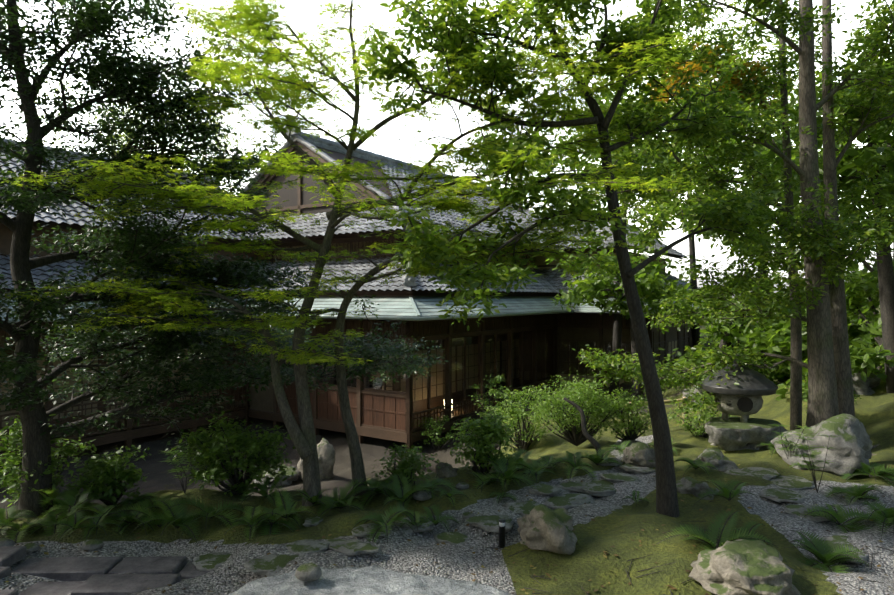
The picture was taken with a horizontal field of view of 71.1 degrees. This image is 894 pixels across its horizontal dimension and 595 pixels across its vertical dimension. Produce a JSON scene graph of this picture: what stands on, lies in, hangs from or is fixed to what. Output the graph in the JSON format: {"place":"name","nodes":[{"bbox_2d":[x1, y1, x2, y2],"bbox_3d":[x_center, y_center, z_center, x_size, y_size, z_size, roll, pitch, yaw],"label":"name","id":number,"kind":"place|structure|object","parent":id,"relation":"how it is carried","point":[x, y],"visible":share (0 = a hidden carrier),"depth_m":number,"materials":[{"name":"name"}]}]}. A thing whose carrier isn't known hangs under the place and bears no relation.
{"place":"outdoors","nodes":[
{"label":"outdoors","id":0,"kind":"place"},
{"bbox_2d":[0,400,477,452],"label":"house floor boards","id":1,"kind":"object","parent":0,"point":[94,429],"visible":0.03,"depth_m":17.85,"materials":[{"name":"brown wood"}]},
{"bbox_2d":[254,154,371,216],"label":"gable wall","id":2,"kind":"structure","parent":0,"point":[288,194],"depth_m":21.57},
{"bbox_2d":[0,224,649,438],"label":"wall","id":3,"kind":"structure","parent":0,"point":[6,233],"depth_m":19.45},
{"bbox_2d":[278,384,405,430],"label":"house panel boards","id":4,"kind":"object","parent":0,"point":[384,411],"visible":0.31,"depth_m":16.75,"materials":[{"name":"brown wood"}]},
{"bbox_2d":[0,146,684,323],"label":"house roof deck","id":5,"kind":"structure","parent":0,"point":[334,155],"depth_m":17.96,"materials":[{"name":"grey tile"}]},
{"bbox_2d":[0,127,699,292],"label":"tiled roof","id":6,"kind":"structure","parent":5,"relation":"on","point":[409,283],"depth_m":19.76,"materials":[{"name":"grey tile"}]},
{"bbox_2d":[0,141,692,462],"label":"wooden beams","id":7,"kind":"structure","parent":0,"point":[361,430],"depth_m":18.05,"materials":[{"name":"brown wood"}]},
{"bbox_2d":[0,337,692,426],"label":"house screens","id":8,"kind":"object","parent":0,"point":[473,349],"visible":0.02,"depth_m":19.42,"materials":[{"name":"brown wood"}]},
{"bbox_2d":[0,294,702,322],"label":"lower roof","id":9,"kind":"structure","parent":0,"point":[516,310],"depth_m":16.36,"materials":[{"name":"grey metal"}]},
{"bbox_2d":[0,298,893,594],"bbox_3d":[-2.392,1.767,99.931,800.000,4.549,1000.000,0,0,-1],"label":"garden ground","id":10,"kind":"structure","parent":0,"point":[580,566],"depth_m":5.62,"materials":[{"name":"green plant"}]},
{"bbox_2d":[0,546,208,594],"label":"paving slabs","id":11,"kind":"structure","parent":10,"relation":"on","point":[90,575],"depth_m":4.63,"materials":[{"name":"grey stone"}]},
{"bbox_2d":[52,37,236,181],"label":"bamboo grove culms","id":12,"kind":"object","parent":10,"relation":"on","point":[181,115],"visible":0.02,"depth_m":31.68,"materials":[{"name":"green plant"}]},
{"bbox_2d":[9,30,253,189],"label":"bamboo grove leaves","id":13,"kind":"object","parent":12,"relation":"attached to","point":[221,140],"depth_m":32.43,"materials":[{"name":"green plant"}]},
{"bbox_2d":[0,0,449,517],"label":"evergreen tree","id":14,"kind":"object","parent":10,"relation":"on","point":[25,399],"visible":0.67,"depth_m":6.66,"materials":[{"name":"green plant"}]},
{"bbox_2d":[0,154,699,450],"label":"wooden posts","id":15,"kind":"object","parent":10,"relation":"on","point":[414,329],"visible":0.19,"depth_m":18.47,"materials":[{"name":"brown wood"}]},
{"bbox_2d":[0,0,704,505],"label":"maple tree","id":16,"kind":"object","parent":10,"relation":"on","point":[252,20],"visible":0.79,"depth_m":6.00,"materials":[{"name":"green plant"}]},
{"bbox_2d":[227,566,510,594],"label":"stone slab","id":17,"kind":"structure","parent":10,"relation":"on","point":[372,580],"depth_m":3.83,"materials":[{"name":"grey stone"}]},
{"bbox_2d":[0,368,861,506],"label":"shrubs","id":18,"kind":"object","parent":10,"relation":"on","point":[254,446],"depth_m":6.74,"materials":[{"name":"green plant"}]},
{"bbox_2d":[0,368,880,580],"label":"garden rocks","id":19,"kind":"object","parent":10,"relation":"on","point":[852,442],"visible":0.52,"depth_m":7.55,"materials":[{"name":"grey stone"}]},
{"bbox_2d":[714,393,762,422],"bbox_3d":[4.179,1.530,8.978,0.638,0.472,0.638,0,0,-1],"label":"lantern fire box","id":20,"kind":"object","parent":19,"relation":"on","point":[724,408],"visible":0.48,"depth_m":8.76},
{"bbox_2d":[716,397,752,411],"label":"stone lantern openings","id":21,"kind":"object","parent":20,"relation":"attached to","point":[744,404],"visible":0.83,"depth_m":8.66,"materials":[{"name":"black"}]},
{"bbox_2d":[701,354,777,395],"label":"stone lantern roof","id":22,"kind":"structure","parent":20,"relation":"on","point":[752,382],"depth_m":8.66,"materials":[{"name":"grey stone"}]},
{"bbox_2d":[0,438,893,572],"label":"ferns","id":23,"kind":"object","parent":10,"relation":"on","point":[826,557],"visible":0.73,"depth_m":5.68,"materials":[{"name":"green plant"}]},
{"bbox_2d":[5,448,892,594],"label":"fallen leaves","id":24,"kind":"object","parent":10,"relation":"on","point":[455,530],"depth_m":4.83,"materials":[{"name":"brown plant"}]},
{"bbox_2d":[158,405,839,492],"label":"plants","id":25,"kind":"object","parent":10,"relation":"on","point":[178,469],"depth_m":6.75,"materials":[{"name":"plant"}]},
{"bbox_2d":[499,519,505,547],"bbox_3d":[0.465,2.000,5.278,0.060,0.258,0.058,0,0,-1],"label":"path light","id":26,"kind":"object","parent":10,"relation":"on","point":[501,537],"visible":0.75,"depth_m":5.25,"materials":[{"name":"metal"}]},
{"bbox_2d":[192,457,867,575],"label":"stepping stones","id":27,"kind":"object","parent":10,"relation":"on","point":[270,565],"visible":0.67,"depth_m":5.69,"materials":[{"name":"grey stone"}]},
{"bbox_2d":[297,438,800,594],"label":"garden boulders","id":28,"kind":"object","parent":10,"relation":"on","point":[745,567],"visible":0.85,"depth_m":4.39,"materials":[{"name":"grey stone"}]},
{"bbox_2d":[350,0,785,516],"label":"tree","id":29,"kind":"object","parent":10,"relation":"on","point":[731,216],"visible":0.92,"depth_m":5.77,"materials":[{"name":"green plant"}]},
{"bbox_2d":[630,397,692,424],"bbox_3d":[4.126,2.308,11.853,1.491,0.733,0.532,0,0,-14],"label":"bamboo barrier","id":30,"kind":"object","parent":10,"relation":"on","point":[669,401],"visible":0.21,"depth_m":12.16,"materials":[{"name":"brown wood"}]},
{"bbox_2d":[432,27,893,400],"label":"trees","id":31,"kind":"object","parent":10,"relation":"on","point":[870,356],"depth_m":15.51,"materials":[{"name":"green plant"}]},
{"bbox_2d":[529,0,893,455],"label":"big trees","id":32,"kind":"object","parent":10,"relation":"on","point":[823,251],"visible":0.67,"depth_m":8.94,"materials":[{"name":"green plant"}]},
{"bbox_2d":[582,0,820,121],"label":"maple","id":33,"kind":"object","parent":32,"relation":"attached to","point":[698,68],"depth_m":9.86,"materials":[{"name":"green plant"}]},
{"bbox_2d":[0,0,893,297],"label":"sky","id":34,"kind":"structure","parent":0,"point":[379,145],"materials":[{"name":"white"}]},
{"bbox_2d":[280,329,630,427],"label":"house glazing","id":35,"kind":"structure","parent":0,"point":[368,383],"depth_m":17.72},
{"bbox_2d":[259,239,664,272],"bbox_3d":[-2.118,-1.413,21.109,5.687,0.770,28.977,0,0,61],"label":"plaster band","id":36,"kind":"object","parent":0,"point":[539,260],"depth_m":21.21,"materials":[{"name":"beige paint"}]},
{"bbox_2d":[249,318,691,411],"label":"wall","id":37,"kind":"structure","parent":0,"point":[262,400],"depth_m":22.61,"materials":[{"name":"brown wood"}]}
]}

